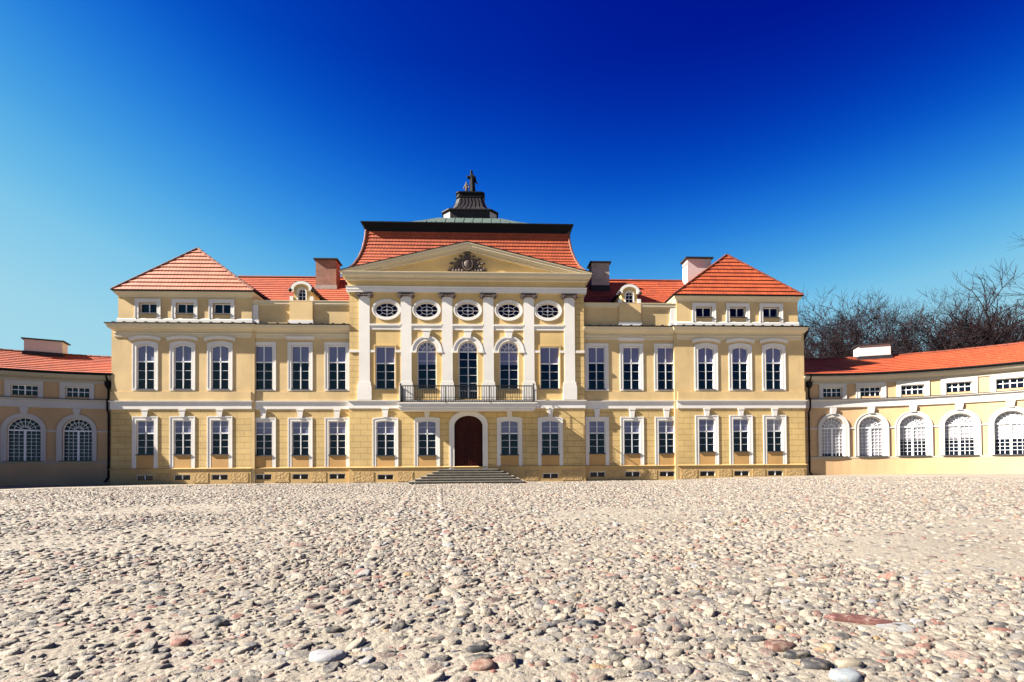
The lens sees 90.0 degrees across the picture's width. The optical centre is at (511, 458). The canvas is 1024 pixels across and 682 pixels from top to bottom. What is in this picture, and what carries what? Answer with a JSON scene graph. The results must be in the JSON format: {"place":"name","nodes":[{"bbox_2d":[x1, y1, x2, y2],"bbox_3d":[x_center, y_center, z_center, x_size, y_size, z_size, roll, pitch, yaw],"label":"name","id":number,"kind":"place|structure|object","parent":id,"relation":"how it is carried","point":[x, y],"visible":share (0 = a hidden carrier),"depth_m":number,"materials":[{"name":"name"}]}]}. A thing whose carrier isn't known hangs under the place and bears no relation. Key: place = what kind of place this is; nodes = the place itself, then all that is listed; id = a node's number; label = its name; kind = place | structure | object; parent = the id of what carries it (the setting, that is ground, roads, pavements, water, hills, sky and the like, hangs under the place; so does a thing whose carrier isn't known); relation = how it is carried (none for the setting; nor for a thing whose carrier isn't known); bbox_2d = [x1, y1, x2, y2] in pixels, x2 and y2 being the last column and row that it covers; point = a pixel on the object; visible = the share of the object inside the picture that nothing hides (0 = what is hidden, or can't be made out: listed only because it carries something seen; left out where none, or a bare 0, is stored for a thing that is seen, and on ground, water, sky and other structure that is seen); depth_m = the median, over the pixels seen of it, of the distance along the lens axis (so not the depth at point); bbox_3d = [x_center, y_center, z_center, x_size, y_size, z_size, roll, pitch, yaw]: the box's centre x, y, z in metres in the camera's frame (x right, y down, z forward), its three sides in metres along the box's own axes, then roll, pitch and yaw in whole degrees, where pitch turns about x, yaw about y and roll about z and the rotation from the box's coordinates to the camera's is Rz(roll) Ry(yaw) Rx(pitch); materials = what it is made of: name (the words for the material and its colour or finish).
{"place":"outdoors","nodes":[
{"label":"outdoors","id":0,"kind":"place"},
{"bbox_2d":[0,489,1023,681],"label":"packed sand","id":1,"kind":"structure","parent":0,"point":[559,671],"depth_m":3.80,"materials":[{"name":"beige sand"}]},
{"bbox_2d":[170,638,188,646],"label":"fieldstone","id":2,"kind":"object","parent":1,"relation":"on","point":[180,642],"visible":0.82,"depth_m":2.75,"materials":[{"name":"pink stone"}]},
{"bbox_2d":[212,619,228,626],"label":"fieldstone","id":3,"kind":"object","parent":1,"relation":"on","point":[220,622],"visible":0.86,"depth_m":3.10,"materials":[{"name":"grey stone"}]},
{"bbox_2d":[309,649,345,662],"bbox_3d":[-0.930,0.998,2.566,0.192,0.064,0.128,0,-1,-3],"label":"fieldstone","id":4,"kind":"object","parent":1,"relation":"on","point":[323,656],"visible":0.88,"depth_m":2.54,"materials":[{"name":"stone"}]},
{"bbox_2d":[322,626,342,632],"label":"fieldstone","id":5,"kind":"object","parent":1,"relation":"on","point":[334,629],"visible":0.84,"depth_m":2.96,"materials":[{"name":"stone"}]},
{"bbox_2d":[466,645,488,652],"bbox_3d":[-0.176,0.994,2.640,0.121,0.064,0.046,0,-1,-3],"label":"fieldstone","id":6,"kind":"object","parent":1,"relation":"on","point":[475,648],"visible":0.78,"depth_m":2.62,"materials":[{"name":"stone"}]},
{"bbox_2d":[470,658,494,670],"bbox_3d":[-0.139,0.991,2.436,0.120,0.064,0.102,0,-1,-3],"label":"fieldstone","id":7,"kind":"object","parent":1,"relation":"on","point":[482,664],"visible":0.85,"depth_m":2.40,"materials":[{"name":"pink stone"}]},
{"bbox_2d":[576,619,598,626],"bbox_3d":[0.454,0.996,3.067,0.142,0.062,0.063,0,-1,-3],"label":"fieldstone","id":8,"kind":"object","parent":1,"relation":"on","point":[583,622],"visible":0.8,"depth_m":3.05,"materials":[{"name":"grey stone"}]},
{"bbox_2d":[764,639,796,651],"bbox_3d":[1.395,0.984,2.675,0.163,0.064,0.116,0,-1,-3],"label":"fieldstone","id":9,"kind":"object","parent":1,"relation":"on","point":[779,645],"visible":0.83,"depth_m":2.64,"materials":[{"name":"pink stone"}]},
{"bbox_2d":[783,649,811,658],"bbox_3d":[1.414,0.982,2.540,0.141,0.064,0.062,0,-1,-3],"label":"fieldstone","id":10,"kind":"object","parent":1,"relation":"on","point":[794,654],"visible":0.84,"depth_m":2.52,"materials":[{"name":"grey stone"}]},
{"bbox_2d":[800,657,832,669],"bbox_3d":[1.437,0.979,2.421,0.148,0.062,0.104,0,-1,-3],"label":"fieldstone","id":11,"kind":"object","parent":1,"relation":"on","point":[817,663],"visible":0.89,"depth_m":2.40,"materials":[{"name":"stone"}]},
{"bbox_2d":[828,668,862,681],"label":"fieldstone","id":12,"kind":"object","parent":1,"relation":"on","point":[844,674],"visible":0.98,"depth_m":2.26,"materials":[{"name":"stone"}]},
{"bbox_2d":[834,657,864,667],"bbox_3d":[1.597,0.980,2.428,0.127,0.062,0.081,0,-1,-3],"label":"fieldstone","id":13,"kind":"object","parent":1,"relation":"on","point":[843,662],"visible":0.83,"depth_m":2.40,"materials":[{"name":"stone"}]},
{"bbox_2d":[823,613,898,624],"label":"stone slab","id":14,"kind":"structure","parent":1,"relation":"on","point":[855,618],"depth_m":3.10,"materials":[{"name":"pink stone"}]},
{"bbox_2d":[0,473,1023,681],"bbox_3d":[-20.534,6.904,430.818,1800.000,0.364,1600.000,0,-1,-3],"label":"ground","id":15,"kind":"structure","parent":0,"point":[982,475],"depth_m":24.91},
{"bbox_2d":[0,337,112,485],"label":"gallery wing","id":16,"kind":"structure","parent":15,"relation":"on","point":[55,419],"depth_m":29.94,"materials":[{"name":"beige paint"}]},
{"bbox_2d":[0,407,45,461],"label":"arched window","id":17,"kind":"structure","parent":16,"relation":"in","point":[26,442],"depth_m":29.35,"materials":[{"name":"paint"}]},
{"bbox_2d":[4,379,42,397],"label":"attic window","id":18,"kind":"structure","parent":16,"relation":"in","point":[24,385],"depth_m":29.33,"materials":[{"name":"paint"}]},
{"bbox_2d":[56,409,96,460],"bbox_3d":[-25.671,-1.393,30.276,1.952,3.095,0.351,0,-1,-19],"label":"arched window","id":19,"kind":"structure","parent":16,"relation":"in","point":[80,433],"depth_m":30.33,"materials":[{"name":"paint"}]},
{"bbox_2d":[60,382,94,398],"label":"attic window","id":20,"kind":"structure","parent":16,"relation":"in","point":[65,387],"depth_m":30.31,"materials":[{"name":"paint"}]},
{"bbox_2d":[104,191,809,484],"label":"palace","id":21,"kind":"structure","parent":15,"relation":"on","point":[469,337],"depth_m":31.08,"materials":[{"name":"paint"}]},
{"bbox_2d":[128,335,160,390],"bbox_3d":[-21.752,-5.665,30.390,1.840,3.270,0.240,0,-1,-3],"label":"window","id":22,"kind":"structure","parent":21,"relation":"in","point":[145,356],"depth_m":30.42,"materials":[{"name":"paint"}]},
{"bbox_2d":[132,409,157,467],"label":"window","id":23,"kind":"structure","parent":21,"relation":"in","point":[144,427],"depth_m":30.36,"materials":[{"name":"paint"}]},
{"bbox_2d":[137,475,152,479],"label":"cellar window","id":24,"kind":"structure","parent":21,"relation":"in","point":[139,477],"depth_m":30.34,"materials":[{"name":"glass"}]},
{"bbox_2d":[134,298,160,317],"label":"attic window","id":25,"kind":"structure","parent":21,"relation":"in","point":[148,306],"depth_m":30.50,"materials":[{"name":"paint"}]},
{"bbox_2d":[169,409,194,467],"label":"window","id":26,"kind":"structure","parent":21,"relation":"in","point":[182,427],"depth_m":30.44,"materials":[{"name":"paint"}]},
{"bbox_2d":[174,475,189,479],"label":"cellar window","id":27,"kind":"structure","parent":21,"relation":"in","point":[176,477],"depth_m":30.43,"materials":[{"name":"glass"}]},
{"bbox_2d":[166,335,198,390],"bbox_3d":[-19.605,-5.678,30.486,1.840,3.270,0.240,0,-1,-3],"label":"window","id":28,"kind":"structure","parent":21,"relation":"in","point":[181,357],"depth_m":30.51,"materials":[{"name":"paint"}]},
{"bbox_2d":[171,299,197,318],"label":"attic window","id":29,"kind":"structure","parent":21,"relation":"in","point":[181,308],"depth_m":30.60,"materials":[{"name":"paint"}]},
{"bbox_2d":[203,336,235,390],"bbox_3d":[-17.437,-5.691,30.583,1.840,3.270,0.240,0,-1,-3],"label":"window","id":30,"kind":"structure","parent":21,"relation":"in","point":[222,356],"depth_m":30.62,"materials":[{"name":"paint"}]},
{"bbox_2d":[207,409,232,467],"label":"window","id":31,"kind":"structure","parent":21,"relation":"in","point":[222,426],"depth_m":30.54,"materials":[{"name":"paint"}]},
{"bbox_2d":[212,474,227,479],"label":"cellar window","id":32,"kind":"structure","parent":21,"relation":"in","point":[216,476],"depth_m":30.52,"materials":[{"name":"glass"}]},
{"bbox_2d":[208,299,234,318],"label":"attic window","id":33,"kind":"structure","parent":21,"relation":"in","point":[218,308],"depth_m":30.69,"materials":[{"name":"paint"}]},
{"bbox_2d":[256,474,271,478],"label":"cellar window","id":34,"kind":"structure","parent":21,"relation":"in","point":[258,476],"depth_m":30.75,"materials":[{"name":"glass"}]},
{"bbox_2d":[255,342,275,390],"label":"window","id":35,"kind":"structure","parent":21,"relation":"in","point":[265,355],"depth_m":30.89,"materials":[{"name":"paint"}]},
{"bbox_2d":[255,409,275,466],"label":"window","id":36,"kind":"structure","parent":21,"relation":"in","point":[265,427],"depth_m":30.83,"materials":[{"name":"paint"}]},
{"bbox_2d":[285,336,314,390],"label":"window","id":37,"kind":"structure","parent":21,"relation":"in","point":[302,352],"depth_m":30.96,"materials":[{"name":"glass"}]},
{"bbox_2d":[292,474,307,478],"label":"cellar window","id":38,"kind":"structure","parent":21,"relation":"in","point":[294,476],"depth_m":30.86,"materials":[{"name":"glass"}]},
{"bbox_2d":[288,409,312,466],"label":"window","id":39,"kind":"structure","parent":21,"relation":"in","point":[300,429],"depth_m":30.88,"materials":[{"name":"paint"}]},
{"bbox_2d":[324,342,349,390],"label":"window","id":40,"kind":"structure","parent":21,"relation":"in","point":[336,354],"depth_m":31.07,"materials":[{"name":"paint"}]},
{"bbox_2d":[329,474,344,478],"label":"cellar window","id":41,"kind":"structure","parent":21,"relation":"in","point":[331,476],"depth_m":30.96,"materials":[{"name":"glass"}]},
{"bbox_2d":[325,409,349,466],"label":"window","id":42,"kind":"structure","parent":21,"relation":"in","point":[337,429],"depth_m":30.98,"materials":[{"name":"paint"}]},
{"bbox_2d":[372,408,397,466],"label":"window","id":43,"kind":"structure","parent":21,"relation":"in","point":[384,431],"depth_m":30.84,"materials":[{"name":"paint"}]},
{"bbox_2d":[374,346,395,388],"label":"window","id":44,"kind":"structure","parent":21,"relation":"in","point":[385,355],"depth_m":30.96,"materials":[{"name":"glass"}]},
{"bbox_2d":[378,474,392,478],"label":"cellar window","id":45,"kind":"structure","parent":21,"relation":"in","point":[380,476],"depth_m":30.78,"materials":[{"name":"glass"}]},
{"bbox_2d":[372,299,400,319],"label":"oval window","id":46,"kind":"structure","parent":21,"relation":"in","point":[384,311],"depth_m":30.96,"materials":[{"name":"paint"}]},
{"bbox_2d":[411,330,441,388],"bbox_3d":[-5.152,-5.981,30.980,1.902,3.601,0.295,0,-1,-3],"label":"window","id":47,"kind":"structure","parent":21,"relation":"in","point":[426,352],"depth_m":31.08,"materials":[{"name":"glass"}]},
{"bbox_2d":[412,299,440,319],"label":"oval window","id":48,"kind":"structure","parent":21,"relation":"in","point":[425,311],"depth_m":31.07,"materials":[{"name":"paint"}]},
{"bbox_2d":[414,412,439,466],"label":"window","id":49,"kind":"structure","parent":21,"relation":"in","point":[426,433],"depth_m":30.93,"materials":[{"name":"paint"}]},
{"bbox_2d":[453,300,481,320],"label":"oval window","id":50,"kind":"structure","parent":21,"relation":"in","point":[467,311],"depth_m":31.20,"materials":[{"name":"paint"}]},
{"bbox_2d":[452,330,483,398],"bbox_3d":[-2.664,-5.700,31.088,1.902,4.193,0.295,0,-1,-3],"label":"balcony door","id":51,"kind":"structure","parent":21,"relation":"in","point":[468,352],"depth_m":31.18,"materials":[{"name":"paint"}]},
{"bbox_2d":[449,412,487,468],"bbox_3d":[-2.636,-1.146,31.060,2.326,3.520,0.265,0,-1,-3],"label":"door","id":52,"kind":"structure","parent":21,"relation":"in","point":[471,448],"depth_m":31.09,"materials":[{"name":"red wood"}]},
{"bbox_2d":[463,170,477,190],"bbox_3d":[-3.051,-20.201,37.750,1.240,2.084,1.240,0,-1,-3],"label":"statue","id":53,"kind":"object","parent":21,"relation":"on","point":[472,182],"visible":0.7,"depth_m":37.59,"materials":[{"name":"grey stone"}]},
{"bbox_2d":[494,300,522,320],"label":"oval window","id":54,"kind":"structure","parent":21,"relation":"in","point":[508,312],"depth_m":31.30,"materials":[{"name":"paint"}]},
{"bbox_2d":[493,330,524,388],"bbox_3d":[-0.181,-6.011,31.203,1.902,3.601,0.295,0,-1,-3],"label":"window","id":55,"kind":"structure","parent":21,"relation":"in","point":[508,353],"depth_m":31.30,"materials":[{"name":"paint"}]},
{"bbox_2d":[497,412,521,465],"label":"window","id":56,"kind":"structure","parent":21,"relation":"in","point":[509,432],"depth_m":31.18,"materials":[{"name":"paint"}]},
{"bbox_2d":[534,300,561,320],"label":"oval window","id":57,"kind":"structure","parent":21,"relation":"in","point":[546,312],"depth_m":31.42,"materials":[{"name":"paint"}]},
{"bbox_2d":[539,347,558,388],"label":"window","id":58,"kind":"structure","parent":21,"relation":"in","point":[549,356],"depth_m":31.41,"materials":[{"name":"glass"}]},
{"bbox_2d":[538,408,562,465],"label":"window","id":59,"kind":"structure","parent":21,"relation":"in","point":[550,431],"depth_m":31.29,"materials":[{"name":"paint"}]},
{"bbox_2d":[543,473,557,477],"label":"cellar window","id":60,"kind":"structure","parent":21,"relation":"in","point":[545,475],"depth_m":31.23,"materials":[{"name":"glass"}]},
{"bbox_2d":[584,343,608,390],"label":"window","id":61,"kind":"structure","parent":21,"relation":"in","point":[596,354],"depth_m":31.78,"materials":[{"name":"glass"}]},
{"bbox_2d":[585,409,608,464],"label":"window","id":62,"kind":"structure","parent":21,"relation":"in","point":[596,432],"depth_m":31.70,"materials":[{"name":"paint"}]},
{"bbox_2d":[590,472,604,476],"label":"cellar window","id":63,"kind":"structure","parent":21,"relation":"in","point":[592,474],"depth_m":31.67,"materials":[{"name":"glass"}]},
{"bbox_2d":[618,337,645,390],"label":"window","id":64,"kind":"structure","parent":21,"relation":"in","point":[631,354],"depth_m":31.88,"materials":[{"name":"paint"}]},
{"bbox_2d":[620,409,643,464],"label":"window","id":65,"kind":"structure","parent":21,"relation":"in","point":[631,428],"depth_m":31.79,"materials":[{"name":"paint"}]},
{"bbox_2d":[625,471,639,476],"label":"cellar window","id":66,"kind":"structure","parent":21,"relation":"in","point":[628,473],"depth_m":31.76,"materials":[{"name":"glass"}]},
{"bbox_2d":[655,409,674,464],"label":"window","id":67,"kind":"structure","parent":21,"relation":"in","point":[664,426],"depth_m":31.92,"materials":[{"name":"paint"}]},
{"bbox_2d":[654,343,677,390],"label":"window","id":68,"kind":"structure","parent":21,"relation":"in","point":[663,353],"depth_m":31.99,"materials":[{"name":"paint"}]},
{"bbox_2d":[660,471,674,475],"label":"cellar window","id":69,"kind":"structure","parent":21,"relation":"in","point":[662,473],"depth_m":31.85,"materials":[{"name":"glass"}]},
{"bbox_2d":[692,303,715,321],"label":"attic window","id":70,"kind":"structure","parent":21,"relation":"in","point":[698,310],"depth_m":32.02,"materials":[{"name":"paint"}]},
{"bbox_2d":[691,338,720,390],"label":"window","id":71,"kind":"structure","parent":21,"relation":"in","point":[705,357],"depth_m":31.95,"materials":[{"name":"paint"}]},
{"bbox_2d":[695,408,718,464],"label":"window","id":72,"kind":"structure","parent":21,"relation":"in","point":[706,437],"depth_m":31.88,"materials":[{"name":"paint"}]},
{"bbox_2d":[700,471,714,475],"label":"cellar window","id":73,"kind":"structure","parent":21,"relation":"in","point":[702,473],"depth_m":31.85,"materials":[{"name":"glass"}]},
{"bbox_2d":[726,303,749,321],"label":"attic window","id":74,"kind":"structure","parent":21,"relation":"in","point":[730,312],"depth_m":32.11,"materials":[{"name":"paint"}]},
{"bbox_2d":[725,338,754,390],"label":"window","id":75,"kind":"structure","parent":21,"relation":"in","point":[740,358],"depth_m":32.05,"materials":[{"name":"glass"}]},
{"bbox_2d":[729,408,752,463],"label":"window","id":76,"kind":"structure","parent":21,"relation":"in","point":[741,434],"depth_m":31.96,"materials":[{"name":"paint"}]},
{"bbox_2d":[734,471,748,475],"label":"cellar window","id":77,"kind":"structure","parent":21,"relation":"in","point":[736,473],"depth_m":31.95,"materials":[{"name":"glass"}]},
{"bbox_2d":[759,303,782,321],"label":"attic window","id":78,"kind":"structure","parent":21,"relation":"in","point":[763,312],"depth_m":32.21,"materials":[{"name":"paint"}]},
{"bbox_2d":[759,338,788,390],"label":"window","id":79,"kind":"structure","parent":21,"relation":"in","point":[771,357],"depth_m":32.14,"materials":[{"name":"paint"}]},
{"bbox_2d":[763,408,786,463],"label":"window","id":80,"kind":"structure","parent":21,"relation":"in","point":[774,425],"depth_m":32.06,"materials":[{"name":"paint"}]},
{"bbox_2d":[768,470,782,475],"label":"cellar window","id":81,"kind":"structure","parent":21,"relation":"in","point":[770,472],"depth_m":32.04,"materials":[{"name":"glass"}]},
{"bbox_2d":[0,477,1023,681],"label":"cobblestones","id":82,"kind":"structure","parent":15,"relation":"on","point":[966,657],"depth_m":4.34,"materials":[{"name":"beige stone"}]},
{"bbox_2d":[804,319,857,357],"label":"bare tree","id":83,"kind":"object","parent":15,"relation":"on","point":[821,349],"visible":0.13,"depth_m":53.70,"materials":[{"name":"brown plant"}]},
{"bbox_2d":[804,306,879,357],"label":"bare tree","id":84,"kind":"object","parent":15,"relation":"on","point":[828,334],"visible":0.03,"depth_m":64.75,"materials":[{"name":"brown plant"}]},
{"bbox_2d":[804,312,896,357],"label":"bare tree","id":85,"kind":"object","parent":15,"relation":"on","point":[830,339],"visible":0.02,"depth_m":68.08,"materials":[{"name":"brown plant"}]},
{"bbox_2d":[798,300,905,357],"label":"bare tree","id":86,"kind":"object","parent":15,"relation":"on","point":[837,355],"visible":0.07,"depth_m":59.72,"materials":[{"name":"brown plant"}]},
{"bbox_2d":[798,285,940,357],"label":"bare tree","id":87,"kind":"object","parent":15,"relation":"on","point":[852,323],"visible":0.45,"depth_m":55.45,"materials":[{"name":"brown plant"}]},
{"bbox_2d":[823,286,979,354],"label":"bare tree","id":88,"kind":"object","parent":15,"relation":"on","point":[894,304],"visible":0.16,"depth_m":57.98,"materials":[{"name":"brown plant"}]},
{"bbox_2d":[804,342,1023,474],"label":"gallery wing","id":89,"kind":"structure","parent":15,"relation":"on","point":[875,409],"depth_m":31.55,"materials":[{"name":"beige paint"}]},
{"bbox_2d":[819,383,846,398],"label":"attic window","id":90,"kind":"structure","parent":89,"relation":"in","point":[822,387],"depth_m":32.47,"materials":[{"name":"paint"}]},
{"bbox_2d":[818,408,849,456],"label":"arched window","id":91,"kind":"structure","parent":89,"relation":"in","point":[830,429],"depth_m":32.58,"materials":[{"name":"paint"}]},
{"bbox_2d":[856,382,885,397],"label":"attic window","id":92,"kind":"structure","parent":89,"relation":"in","point":[873,386],"depth_m":32.21,"materials":[{"name":"paint"}]},
{"bbox_2d":[855,407,889,456],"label":"arched window","id":93,"kind":"structure","parent":89,"relation":"in","point":[868,429],"depth_m":32.22,"materials":[{"name":"paint"}]},
{"bbox_2d":[896,380,929,396],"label":"attic window","id":94,"kind":"structure","parent":89,"relation":"in","point":[909,386],"depth_m":31.55,"materials":[{"name":"paint"}]},
{"bbox_2d":[895,405,932,455],"bbox_3d":[24.667,-1.704,31.493,1.892,3.107,0.384,-1,-1,22],"label":"arched window","id":95,"kind":"structure","parent":89,"relation":"in","point":[912,432],"depth_m":31.56,"materials":[{"name":"paint"}]},
{"bbox_2d":[941,376,977,394],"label":"attic window","id":96,"kind":"structure","parent":89,"relation":"in","point":[958,383],"depth_m":30.54,"materials":[{"name":"paint"}]},
{"bbox_2d":[939,403,981,455],"bbox_3d":[26.654,-1.731,30.498,1.892,3.107,0.384,-1,-1,31],"label":"arched window","id":97,"kind":"structure","parent":89,"relation":"in","point":[958,432],"depth_m":30.55,"materials":[{"name":"paint"}]},
{"bbox_2d":[988,400,1023,454],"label":"arched window","id":98,"kind":"structure","parent":89,"relation":"in","point":[1006,424],"depth_m":29.37,"materials":[{"name":"paint"}]},
{"bbox_2d":[990,372,1023,391],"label":"attic window","id":99,"kind":"structure","parent":89,"relation":"in","point":[1012,378],"depth_m":29.35,"materials":[{"name":"paint"}]},
{"bbox_2d":[879,296,1023,353],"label":"bare tree","id":100,"kind":"object","parent":15,"relation":"on","point":[942,342],"visible":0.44,"depth_m":51.08,"materials":[{"name":"brown plant"}]},
{"bbox_2d":[881,259,1023,352],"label":"bare tree","id":101,"kind":"object","parent":15,"relation":"on","point":[991,322],"visible":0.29,"depth_m":53.39,"materials":[{"name":"twig bark"},{"name":"bark"}]},
{"bbox_2d":[910,301,1023,341],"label":"bare tree","id":102,"kind":"object","parent":15,"relation":"on","point":[969,320],"visible":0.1,"depth_m":57.44,"materials":[{"name":"brown plant"}]},
{"bbox_2d":[965,232,1023,343],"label":"bare tree","id":103,"kind":"object","parent":15,"relation":"on","point":[1020,294],"visible":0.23,"depth_m":54.71,"materials":[{"name":"brown plant"}]},
{"bbox_2d":[0,0,1023,356],"label":"sky","id":104,"kind":"structure","parent":0,"point":[848,145],"materials":[{"name":"blue"}]}
]}

